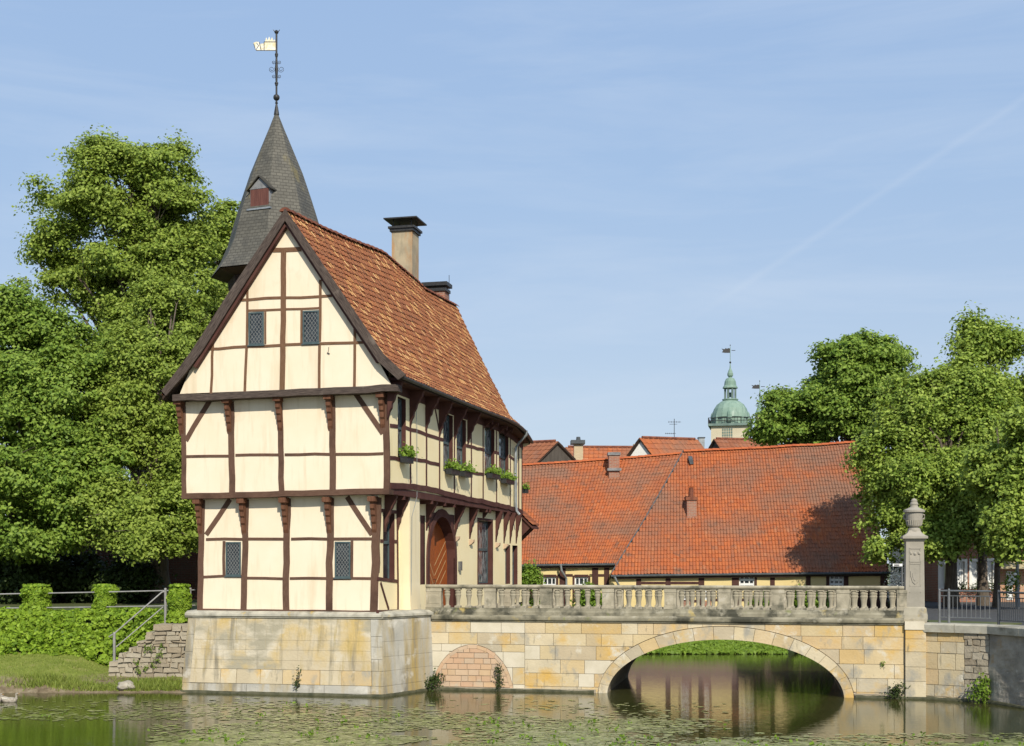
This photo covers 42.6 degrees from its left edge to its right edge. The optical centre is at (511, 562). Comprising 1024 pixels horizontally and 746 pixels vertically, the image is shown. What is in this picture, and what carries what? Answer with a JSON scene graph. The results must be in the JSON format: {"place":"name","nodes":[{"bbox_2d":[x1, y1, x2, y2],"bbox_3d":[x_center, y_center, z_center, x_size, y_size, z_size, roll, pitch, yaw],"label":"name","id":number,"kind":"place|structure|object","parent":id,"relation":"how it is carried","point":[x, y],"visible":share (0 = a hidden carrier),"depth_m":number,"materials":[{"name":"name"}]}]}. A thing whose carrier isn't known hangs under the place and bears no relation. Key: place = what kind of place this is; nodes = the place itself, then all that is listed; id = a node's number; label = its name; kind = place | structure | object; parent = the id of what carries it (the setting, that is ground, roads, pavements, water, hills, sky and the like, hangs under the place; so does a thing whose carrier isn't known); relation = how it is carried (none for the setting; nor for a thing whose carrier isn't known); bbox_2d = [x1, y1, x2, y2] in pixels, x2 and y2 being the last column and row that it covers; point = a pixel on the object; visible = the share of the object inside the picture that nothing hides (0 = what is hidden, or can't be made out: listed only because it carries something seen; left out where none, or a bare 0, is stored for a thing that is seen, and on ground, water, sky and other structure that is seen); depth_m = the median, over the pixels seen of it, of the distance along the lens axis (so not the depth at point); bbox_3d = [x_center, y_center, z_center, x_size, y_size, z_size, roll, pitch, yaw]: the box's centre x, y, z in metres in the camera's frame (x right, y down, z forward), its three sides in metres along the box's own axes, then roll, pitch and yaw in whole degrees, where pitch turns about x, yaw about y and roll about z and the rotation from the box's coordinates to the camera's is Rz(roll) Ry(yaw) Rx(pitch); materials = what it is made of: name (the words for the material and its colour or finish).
{"place":"outdoors","nodes":[
{"label":"outdoors","id":0,"kind":"place"},
{"bbox_2d":[0,651,184,692],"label":"grass bank","id":1,"kind":"structure","parent":0,"point":[36,689],"depth_m":39.54,"materials":[{"name":"green plant"}]},
{"bbox_2d":[0,606,167,665],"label":"ivy hedge","id":2,"kind":"object","parent":1,"relation":"on","point":[85,632],"visible":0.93,"depth_m":41.03,"materials":[{"name":"green plant"}]},
{"bbox_2d":[0,587,195,660],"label":"pipe railing","id":3,"kind":"object","parent":1,"relation":"on","point":[165,590],"visible":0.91,"depth_m":40.99,"materials":[{"name":"grey metal"}]},
{"bbox_2d":[117,680,134,690],"bbox_3d":[-11.328,3.612,38.552,0.563,0.320,0.440,0,0,0],"label":"rock","id":4,"kind":"object","parent":1,"relation":"on","point":[121,686],"visible":1,"depth_m":38.39,"materials":[{"name":"stone"}]},
{"bbox_2d":[108,622,187,677],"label":"stone steps","id":5,"kind":"structure","parent":1,"relation":"on","point":[171,637],"depth_m":39.95,"materials":[{"name":"beige stone"}]},
{"bbox_2d":[133,644,164,673],"bbox_3d":[-11.022,2.913,39.871,0.981,0.965,0.166,0,0,0],"label":"wall weed","id":6,"kind":"object","parent":5,"relation":"attached to","point":[157,660],"depth_m":39.87,"materials":[{"name":"green plant"}]},
{"bbox_2d":[165,583,192,622],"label":"ivy pillar","id":7,"kind":"structure","parent":5,"relation":"on","point":[179,600],"depth_m":40.81,"materials":[{"name":"green plant"}]},
{"bbox_2d":[0,600,196,630],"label":"courtyard","id":8,"kind":"structure","parent":0,"point":[71,604],"depth_m":49.12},
{"bbox_2d":[19,583,52,611],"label":"ivy pillar","id":9,"kind":"structure","parent":8,"relation":"on","point":[36,597],"depth_m":41.85,"materials":[{"name":"green plant"}]},
{"bbox_2d":[0,552,78,604],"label":"shrub","id":10,"kind":"object","parent":8,"relation":"on","point":[25,573],"visible":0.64,"depth_m":51.00,"materials":[{"name":"green plant"}]},
{"bbox_2d":[0,277,137,565],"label":"tree","id":11,"kind":"object","parent":8,"relation":"on","point":[46,363],"visible":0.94,"depth_m":50.16,"materials":[{"name":"green plant"}]},
{"bbox_2d":[37,544,107,602],"bbox_3d":[-17.540,0.655,53.134,3.929,2.979,3.310,0,0,18],"label":"shrub","id":12,"kind":"object","parent":8,"relation":"on","point":[85,565],"visible":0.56,"depth_m":52.20,"materials":[{"name":"green plant"}]},
{"bbox_2d":[0,532,197,599],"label":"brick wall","id":13,"kind":"structure","parent":8,"relation":"on","point":[185,568],"depth_m":57.00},
{"bbox_2d":[3,125,227,483],"bbox_3d":[-17.830,-9.184,60.008,10.681,21.580,7.606,0,0,0],"label":"tree","id":14,"kind":"object","parent":8,"relation":"on","point":[156,232],"visible":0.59,"depth_m":58.85,"materials":[{"name":"green plant"}]},
{"bbox_2d":[90,555,177,603],"bbox_3d":[-14.880,0.775,52.147,3.377,2.557,3.192,0,0,0],"label":"shrub","id":15,"kind":"object","parent":8,"relation":"on","point":[121,576],"visible":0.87,"depth_m":51.29,"materials":[{"name":"green plant"}]},
{"bbox_2d":[54,268,215,603],"bbox_3d":[-14.215,-5.430,52.097,7.590,14.079,8.821,0,0,38],"label":"tree","id":16,"kind":"object","parent":8,"relation":"on","point":[158,525],"visible":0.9,"depth_m":51.08,"materials":[{"name":"green plant"}]},
{"bbox_2d":[192,197,240,339],"bbox_3d":[-13.315,-8.356,66.027,6.044,19.925,5.150,0,0,-26],"label":"tree","id":17,"kind":"object","parent":8,"relation":"on","point":[227,215],"visible":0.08,"depth_m":64.91,"materials":[{"name":"green plant"}]},
{"bbox_2d":[212,30,318,290],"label":"stair tower","id":18,"kind":"structure","parent":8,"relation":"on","point":[276,182],"depth_m":46.22,"materials":[{"name":"tile"}]},
{"bbox_2d":[91,583,119,610],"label":"ivy pillar","id":19,"kind":"structure","parent":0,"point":[104,597],"depth_m":41.90,"materials":[{"name":"green plant"}]},
{"bbox_2d":[0,653,1023,745],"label":"water","id":20,"kind":"structure","parent":0,"point":[768,695],"depth_m":33.75,"materials":[{"name":"green liquid"}]},
{"bbox_2d":[1,693,18,701],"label":"goose","id":21,"kind":"object","parent":20,"relation":"on","point":[8,699],"visible":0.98,"depth_m":35.75,"materials":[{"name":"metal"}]},
{"bbox_2d":[0,695,1023,745],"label":"lily pads","id":22,"kind":"object","parent":20,"relation":"on","point":[544,736],"visible":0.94,"depth_m":29.35,"materials":[{"name":"green plant"}]},
{"bbox_2d":[41,701,1023,745],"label":"raised lily leaves","id":23,"kind":"object","parent":22,"relation":"on","point":[226,739],"visible":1,"depth_m":28.07,"materials":[{"name":"green plant"}]},
{"bbox_2d":[431,614,925,699],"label":"stone bridge","id":24,"kind":"structure","parent":20,"relation":"in","point":[559,653],"depth_m":38.22,"materials":[{"name":"stone"}]},
{"bbox_2d":[424,668,445,690],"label":"plant","id":25,"kind":"object","parent":24,"relation":"attached to","point":[433,682],"visible":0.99,"depth_m":39.03,"materials":[{"name":"green plant"}]},
{"bbox_2d":[492,662,504,688],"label":"wall weed","id":26,"kind":"object","parent":24,"relation":"attached to","point":[499,676],"depth_m":38.79,"materials":[{"name":"green plant"}]},
{"bbox_2d":[425,584,906,617],"bbox_3d":[4.254,1.102,38.166,13.914,0.902,0.340,0,0,11],"label":"balustrade","id":27,"kind":"object","parent":24,"relation":"on","point":[434,599],"visible":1,"depth_m":37.98,"materials":[{"name":"grey stone"}]},
{"bbox_2d":[498,589,895,609],"bbox_3d":[6.168,1.233,43.272,13.516,0.902,0.340,0,0,11],"label":"balustrade","id":28,"kind":"object","parent":24,"relation":"on","point":[507,600],"visible":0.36,"depth_m":43.14,"materials":[{"name":"grey stone"}]},
{"bbox_2d":[881,681,910,698],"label":"plant","id":29,"kind":"object","parent":24,"relation":"attached to","point":[897,690],"visible":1,"depth_m":36.58,"materials":[{"name":"green plant"}]},
{"bbox_2d":[900,498,927,622],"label":"gate pillar","id":30,"kind":"structure","parent":24,"relation":"on","point":[914,537],"depth_m":36.69,"materials":[{"name":"stone"}]},
{"bbox_2d":[921,622,1023,708],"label":"quay wall","id":31,"kind":"structure","parent":20,"relation":"in","point":[960,657],"depth_m":35.72,"materials":[{"name":"stone"}]},
{"bbox_2d":[938,588,990,622],"bbox_3d":[12.478,1.195,36.205,1.450,0.970,0.079,0,0,37],"label":"iron railing","id":32,"kind":"object","parent":31,"relation":"on","point":[939,603],"visible":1,"depth_m":36.31,"materials":[{"name":"grey metal"}]},
{"bbox_2d":[966,671,990,702],"bbox_3d":[12.730,3.468,35.465,0.866,1.105,0.412,0,0,0],"label":"plant","id":33,"kind":"object","parent":31,"relation":"attached to","point":[979,688],"visible":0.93,"depth_m":35.45,"materials":[{"name":"green plant"}]},
{"bbox_2d":[997,590,1023,624],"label":"iron railing","id":34,"kind":"object","parent":31,"relation":"on","point":[999,606],"visible":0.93,"depth_m":35.29,"materials":[{"name":"metal"}]},
{"bbox_2d":[0,0,1023,563],"label":"sky","id":35,"kind":"structure","parent":0,"point":[613,197],"materials":[{"name":"blue"}]},
{"bbox_2d":[697,437,704,447],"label":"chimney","id":36,"kind":"object","parent":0,"point":[701,440],"visible":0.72,"depth_m":87.50,"materials":[{"name":"paint"}]},
{"bbox_2d":[816,591,828,607],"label":"bush","id":37,"kind":"object","parent":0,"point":[827,603],"visible":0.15,"depth_m":56.06,"materials":[{"name":"green plant"}]},
{"bbox_2d":[887,564,890,585],"bbox_3d":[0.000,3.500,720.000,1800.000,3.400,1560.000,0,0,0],"label":"ground","id":38,"kind":"structure","parent":0,"point":[889,568],"depth_m":204.36,"materials":[{"name":"grey"}]},
{"bbox_2d":[161,207,538,696],"bbox_3d":[-4.442,-4.142,46.415,7.494,17.084,18.671,0,0,13],"label":"gatehouse","id":39,"kind":"object","parent":38,"relation":"on","point":[320,377],"visible":0.98,"depth_m":38.16,"materials":[{"name":"beige paint"}]},
{"bbox_2d":[224,542,241,576],"bbox_3d":[-8.192,-0.098,38.587,0.541,1.028,0.145,0,0,8],"label":"window","id":40,"kind":"structure","parent":39,"relation":"in","point":[233,549],"depth_m":38.58,"materials":[{"name":"grey glass"}]},
{"bbox_2d":[247,312,264,345],"bbox_3d":[-7.361,-6.724,37.772,0.535,0.979,0.144,0,0,8],"label":"window","id":41,"kind":"structure","parent":39,"relation":"in","point":[255,319],"depth_m":37.77,"materials":[{"name":"grey glass"}]},
{"bbox_2d":[292,665,301,690],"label":"wall weed","id":42,"kind":"object","parent":39,"relation":"attached to","point":[296,682],"depth_m":37.62,"materials":[{"name":"green plant"}]},
{"bbox_2d":[301,310,319,344],"bbox_3d":[-5.726,-6.700,37.382,0.558,0.969,0.150,0,0,8],"label":"window","id":43,"kind":"structure","parent":39,"relation":"in","point":[311,317],"depth_m":37.38,"materials":[{"name":"grey glass"}]},
{"bbox_2d":[333,542,350,578],"bbox_3d":[-4.875,-0.073,37.796,0.537,1.072,0.144,0,0,8],"label":"window","id":44,"kind":"structure","parent":39,"relation":"in","point":[342,549],"depth_m":37.79,"materials":[{"name":"grey glass"}]},
{"bbox_2d":[383,513,394,581],"bbox_3d":[-3.786,-0.496,38.436,0.406,2.079,1.048,0,0,12],"label":"window","id":45,"kind":"structure","parent":39,"relation":"in","point":[388,536],"depth_m":38.90,"materials":[{"name":"teal paint"}]},
{"bbox_2d":[398,397,405,455],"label":"window","id":46,"kind":"structure","parent":39,"relation":"in","point":[401,402],"depth_m":38.69,"materials":[{"name":"grey glass"}]},
{"bbox_2d":[398,442,422,463],"bbox_3d":[-3.026,-3.208,38.286,0.789,0.598,0.775,0,0,8],"label":"flower box","id":47,"kind":"object","parent":39,"relation":"attached to","point":[407,455],"visible":0.98,"depth_m":38.12,"materials":[{"name":"green plant"}]},
{"bbox_2d":[443,414,452,470],"bbox_3d":[-2.252,-3.925,43.062,0.401,1.889,1.137,0,0,9],"label":"window","id":48,"kind":"structure","parent":39,"relation":"in","point":[448,424],"depth_m":43.53,"materials":[{"name":"glass"}]},
{"bbox_2d":[443,458,464,475],"bbox_3d":[-1.973,-3.152,43.003,0.773,0.535,1.131,0,0,12],"label":"flower box","id":49,"kind":"object","parent":39,"relation":"attached to","point":[453,468],"visible":1,"depth_m":42.73,"materials":[{"name":"green plant"}]},
{"bbox_2d":[457,420,465,467],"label":"window","id":50,"kind":"structure","parent":39,"relation":"in","point":[461,435],"depth_m":45.15,"materials":[{"name":"glass"}]},
{"bbox_2d":[457,460,478,477],"bbox_3d":[-1.559,-3.199,44.555,0.654,0.562,1.194,0,0,17],"label":"flower box","id":51,"kind":"object","parent":39,"relation":"attached to","point":[468,472],"visible":0.73,"depth_m":44.39,"materials":[{"name":"green plant"}]},
{"bbox_2d":[479,521,491,583],"bbox_3d":[-1.099,-0.392,48.728,0.681,2.304,1.735,0,0,0],"label":"window","id":52,"kind":"structure","parent":39,"relation":"in","point":[485,527],"depth_m":49.40,"materials":[{"name":"grey glass"}]},
{"bbox_2d":[484,427,493,475],"bbox_3d":[-0.915,-4.175,48.370,0.519,1.981,1.472,0,0,0],"label":"window","id":53,"kind":"structure","parent":39,"relation":"in","point":[488,435],"depth_m":48.83,"materials":[{"name":"glass"}]},
{"bbox_2d":[485,464,504,479],"bbox_3d":[-0.694,-3.364,48.323,0.694,0.538,1.452,0,0,16],"label":"flower box","id":54,"kind":"object","parent":39,"relation":"attached to","point":[494,472],"visible":0.99,"depth_m":48.00,"materials":[{"name":"green plant"}]},
{"bbox_2d":[499,433,508,480],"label":"window","id":55,"kind":"structure","parent":39,"relation":"in","point":[503,440],"depth_m":51.11,"materials":[{"name":"glass"}]},
{"bbox_2d":[505,545,509,583],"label":"window","id":56,"kind":"structure","parent":39,"relation":"in","point":[507,551],"depth_m":51.97,"materials":[{"name":"teal paint"}]},
{"bbox_2d":[500,468,518,484],"bbox_3d":[-0.117,-3.322,50.443,0.709,0.585,1.526,0,0,9],"label":"flower box","id":57,"kind":"object","parent":39,"relation":"attached to","point":[507,478],"visible":0.96,"depth_m":50.14,"materials":[{"name":"green plant"}]},
{"bbox_2d":[512,545,517,584],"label":"window","id":58,"kind":"structure","parent":39,"relation":"in","point":[514,548],"depth_m":53.01,"materials":[{"name":"teal paint"}]},
{"bbox_2d":[522,482,529,492],"bbox_3d":[0.172,-3.154,53.885,1.168,0.610,0.767,0,0,9],"label":"flower box","id":59,"kind":"object","parent":39,"relation":"attached to","point":[526,489],"visible":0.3,"depth_m":53.67,"materials":[{"name":"green plant"}]},
{"bbox_2d":[521,595,539,605],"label":"bush","id":60,"kind":"object","parent":38,"relation":"on","point":[530,600],"visible":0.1,"depth_m":57.14,"materials":[{"name":"green plant"}]},
{"bbox_2d":[522,559,550,602],"bbox_3d":[0.793,1.627,57.036,1.816,3.672,1.537,0,0,0],"label":"bush","id":61,"kind":"object","parent":38,"relation":"on","point":[530,575],"visible":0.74,"depth_m":56.72,"materials":[{"name":"green plant"}]},
{"bbox_2d":[523,439,575,462],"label":"town house","id":62,"kind":"structure","parent":38,"relation":"on","point":[539,451],"depth_m":80.03,"materials":[{"name":"orange tile"}]},
{"bbox_2d":[570,575,601,605],"bbox_3d":[3.480,2.011,58.244,1.828,2.900,1.760,0,0,13],"label":"bush","id":63,"kind":"object","parent":38,"relation":"on","point":[583,600],"visible":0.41,"depth_m":57.92,"materials":[{"name":"green plant"}]},
{"bbox_2d":[565,445,632,458],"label":"town house","id":64,"kind":"structure","parent":38,"relation":"on","point":[592,451],"depth_m":91.57,"materials":[{"name":"orange tile"}]},
{"bbox_2d":[570,437,584,459],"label":"town chimney","id":65,"kind":"object","parent":64,"relation":"on","point":[578,443],"visible":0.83,"depth_m":81.00,"materials":[{"name":"beige paint"}]},
{"bbox_2d":[522,451,681,605],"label":"long farm building","id":66,"kind":"structure","parent":38,"relation":"on","point":[588,516],"depth_m":62.25,"materials":[{"name":"orange tile"}]},
{"bbox_2d":[543,577,555,584],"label":"window","id":67,"kind":"structure","parent":66,"relation":"in","point":[552,581],"depth_m":60.21,"materials":[{"name":"white paint"}]},
{"bbox_2d":[575,577,587,584],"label":"window","id":68,"kind":"structure","parent":66,"relation":"in","point":[578,580],"depth_m":60.08,"materials":[{"name":"white paint"}]},
{"bbox_2d":[627,436,704,455],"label":"town house","id":69,"kind":"structure","parent":38,"relation":"on","point":[647,445],"depth_m":85.00,"materials":[{"name":"orange tile"}]},
{"bbox_2d":[665,419,676,436],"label":"roof aerial","id":70,"kind":"object","parent":69,"relation":"on","point":[674,433],"visible":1,"depth_m":85.99,"materials":[{"name":"metal"}]},
{"bbox_2d":[645,640,798,653],"bbox_3d":[7.503,3.582,55.660,19.214,0.837,2.680,0,0,0],"label":"bank hedge","id":71,"kind":"object","parent":38,"relation":"on","point":[720,647],"visible":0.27,"depth_m":55.05,"materials":[{"name":"green plant"}]},
{"bbox_2d":[742,591,768,607],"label":"bush","id":72,"kind":"object","parent":71,"relation":"on","point":[763,604],"visible":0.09,"depth_m":56.13,"materials":[{"name":"green plant"}]},
{"bbox_2d":[794,582,818,607],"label":"bush","id":73,"kind":"object","parent":71,"relation":"on","point":[805,602],"visible":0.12,"depth_m":55.90,"materials":[{"name":"green plant"}]},
{"bbox_2d":[708,345,750,441],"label":"church tower","id":74,"kind":"structure","parent":38,"relation":"on","point":[730,417],"depth_m":158.21,"materials":[{"name":"metal"}]},
{"bbox_2d":[708,437,777,585],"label":"town house","id":75,"kind":"structure","parent":38,"relation":"on","point":[722,442],"depth_m":98.05,"materials":[{"name":"orange tile"}]},
{"bbox_2d":[609,441,889,607],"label":"long farm building","id":76,"kind":"structure","parent":38,"relation":"on","point":[782,515],"depth_m":59.26,"materials":[{"name":"orange tile"}]},
{"bbox_2d":[739,577,753,585],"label":"window","id":77,"kind":"structure","parent":76,"relation":"in","point":[743,581],"depth_m":57.83,"materials":[{"name":"white paint"}]},
{"bbox_2d":[829,577,843,585],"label":"window","id":78,"kind":"structure","parent":76,"relation":"in","point":[833,581],"depth_m":57.44,"materials":[{"name":"white paint"}]},
{"bbox_2d":[851,591,879,607],"bbox_3d":[15.416,1.774,57.251,1.476,1.257,0.050,0,0,6],"label":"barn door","id":79,"kind":"structure","parent":76,"relation":"in","point":[868,599],"depth_m":57.22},
{"bbox_2d":[752,380,764,418],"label":"church turret","id":80,"kind":"object","parent":38,"relation":"on","point":[757,387],"visible":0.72,"depth_m":165.96,"materials":[{"name":"green metal"}]},
{"bbox_2d":[886,567,903,585],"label":"flowering shrub","id":81,"kind":"object","parent":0,"point":[896,574],"visible":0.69,"depth_m":51.93,"materials":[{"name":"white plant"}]},
{"bbox_2d":[887,592,1023,625],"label":"street","id":82,"kind":"structure","parent":0,"point":[932,609],"depth_m":45.90,"materials":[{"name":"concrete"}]},
{"bbox_2d":[741,327,924,447],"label":"tree","id":83,"kind":"object","parent":82,"relation":"on","point":[832,400],"visible":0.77,"depth_m":74.54,"materials":[{"name":"green plant"}]},
{"bbox_2d":[891,541,903,585],"bbox_3d":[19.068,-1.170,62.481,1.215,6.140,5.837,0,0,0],"label":"town house","id":84,"kind":"structure","parent":82,"relation":"on","point":[898,554],"depth_m":63.85,"materials":[{"name":"white paint"}]},
{"bbox_2d":[893,563,902,585],"bbox_3d":[14.699,0.976,49.963,0.401,1.951,0.079,0,0,-9],"label":"street name sign","id":85,"kind":"object","parent":82,"relation":"on","point":[901,564],"visible":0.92,"depth_m":49.97,"materials":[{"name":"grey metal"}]},
{"bbox_2d":[875,553,925,606],"bbox_3d":[15.649,0.836,52.685,2.009,2.460,0.742,0,0,0],"label":"green shrub","id":86,"kind":"object","parent":82,"relation":"on","point":[893,578],"visible":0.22,"depth_m":52.85,"materials":[{"name":"green plant"}]},
{"bbox_2d":[839,348,1019,606],"bbox_3d":[17.047,-3.539,52.246,7.395,10.578,5.716,0,0,0],"label":"tree","id":87,"kind":"object","parent":82,"relation":"on","point":[954,406],"visible":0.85,"depth_m":51.72,"materials":[{"name":"green plant"}]},
{"bbox_2d":[890,530,993,601],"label":"town house","id":88,"kind":"structure","parent":82,"relation":"on","point":[934,576],"depth_m":58.08,"materials":[{"name":"red brick"}]},
{"bbox_2d":[941,563,944,586],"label":"window","id":89,"kind":"structure","parent":88,"relation":"in","point":[943,567],"depth_m":58.07,"materials":[{"name":"grey glass"}]},
{"bbox_2d":[958,561,963,585],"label":"window","id":90,"kind":"structure","parent":88,"relation":"in","point":[960,566],"depth_m":58.07,"materials":[{"name":"white paint"}]},
{"bbox_2d":[957,579,969,589],"bbox_3d":[19.733,1.009,57.528,0.977,0.600,0.444,0,0,0],"label":"window planter","id":91,"kind":"object","parent":88,"relation":"hanging from","point":[961,587],"visible":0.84,"depth_m":57.62,"materials":[{"name":"green plant"}]},
{"bbox_2d":[965,581,976,597],"bbox_3d":[20.346,1.181,57.621,0.903,0.822,0.307,0,0,11],"label":"window planter","id":92,"kind":"object","parent":88,"relation":"hanging from","point":[974,587],"visible":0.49,"depth_m":57.64,"materials":[{"name":"green plant"}]},
{"bbox_2d":[972,561,976,586],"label":"window","id":93,"kind":"structure","parent":88,"relation":"in","point":[974,565],"depth_m":58.07,"materials":[{"name":"white paint"}]},
{"bbox_2d":[987,561,991,585],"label":"window","id":94,"kind":"structure","parent":88,"relation":"in","point":[989,566],"depth_m":58.07,"materials":[{"name":"white paint"}]},
{"bbox_2d":[988,579,1002,590],"bbox_3d":[21.098,1.016,57.587,0.904,0.707,0.306,0,0,0],"label":"window planter","id":95,"kind":"object","parent":88,"relation":"hanging from","point":[991,587],"visible":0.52,"depth_m":57.63,"materials":[{"name":"green plant"}]},
{"bbox_2d":[927,620,1021,624],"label":"verge","id":96,"kind":"structure","parent":82,"relation":"on","point":[945,621],"depth_m":37.34,"materials":[{"name":"grey stone"}]},
{"bbox_2d":[938,300,1023,605],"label":"tree","id":97,"kind":"object","parent":82,"relation":"on","point":[996,343],"visible":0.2,"depth_m":53.36,"materials":[{"name":"green plant"}]},
{"bbox_2d":[948,395,1023,607],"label":"tree","id":98,"kind":"object","parent":82,"relation":"on","point":[994,473],"visible":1,"depth_m":46.81,"materials":[{"name":"green plant"}]},
{"bbox_2d":[993,550,1023,601],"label":"town house","id":99,"kind":"structure","parent":82,"relation":"on","point":[1002,575],"depth_m":58.30,"materials":[{"name":"orange brick"}]},
{"bbox_2d":[1006,571,1012,599],"bbox_3d":[22.097,1.010,58.300,0.284,1.280,0.060,0,0,0],"label":"door","id":100,"kind":"structure","parent":99,"relation":"in","point":[1007,571],"depth_m":58.27,"materials":[{"name":"white paint"}]},
{"bbox_2d":[1001,561,1023,568],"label":"awning","id":101,"kind":"object","parent":99,"relation":"attached to","point":[1012,566],"depth_m":57.61,"materials":[{"name":"beige fabric"}]},
{"bbox_2d":[999,566,1022,599],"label":"rose bush","id":102,"kind":"object","parent":82,"relation":"on","point":[1011,582],"visible":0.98,"depth_m":49.89,"materials":[{"name":"green plant"}]},
{"bbox_2d":[1010,441,1019,607],"bbox_3d":[19.256,-1.525,50.000,0.520,6.650,0.495,0,0,0],"label":"lamp post","id":103,"kind":"object","parent":82,"relation":"on","point":[1018,587],"visible":0.28,"depth_m":49.94,"materials":[{"name":"grey metal"}]}
]}

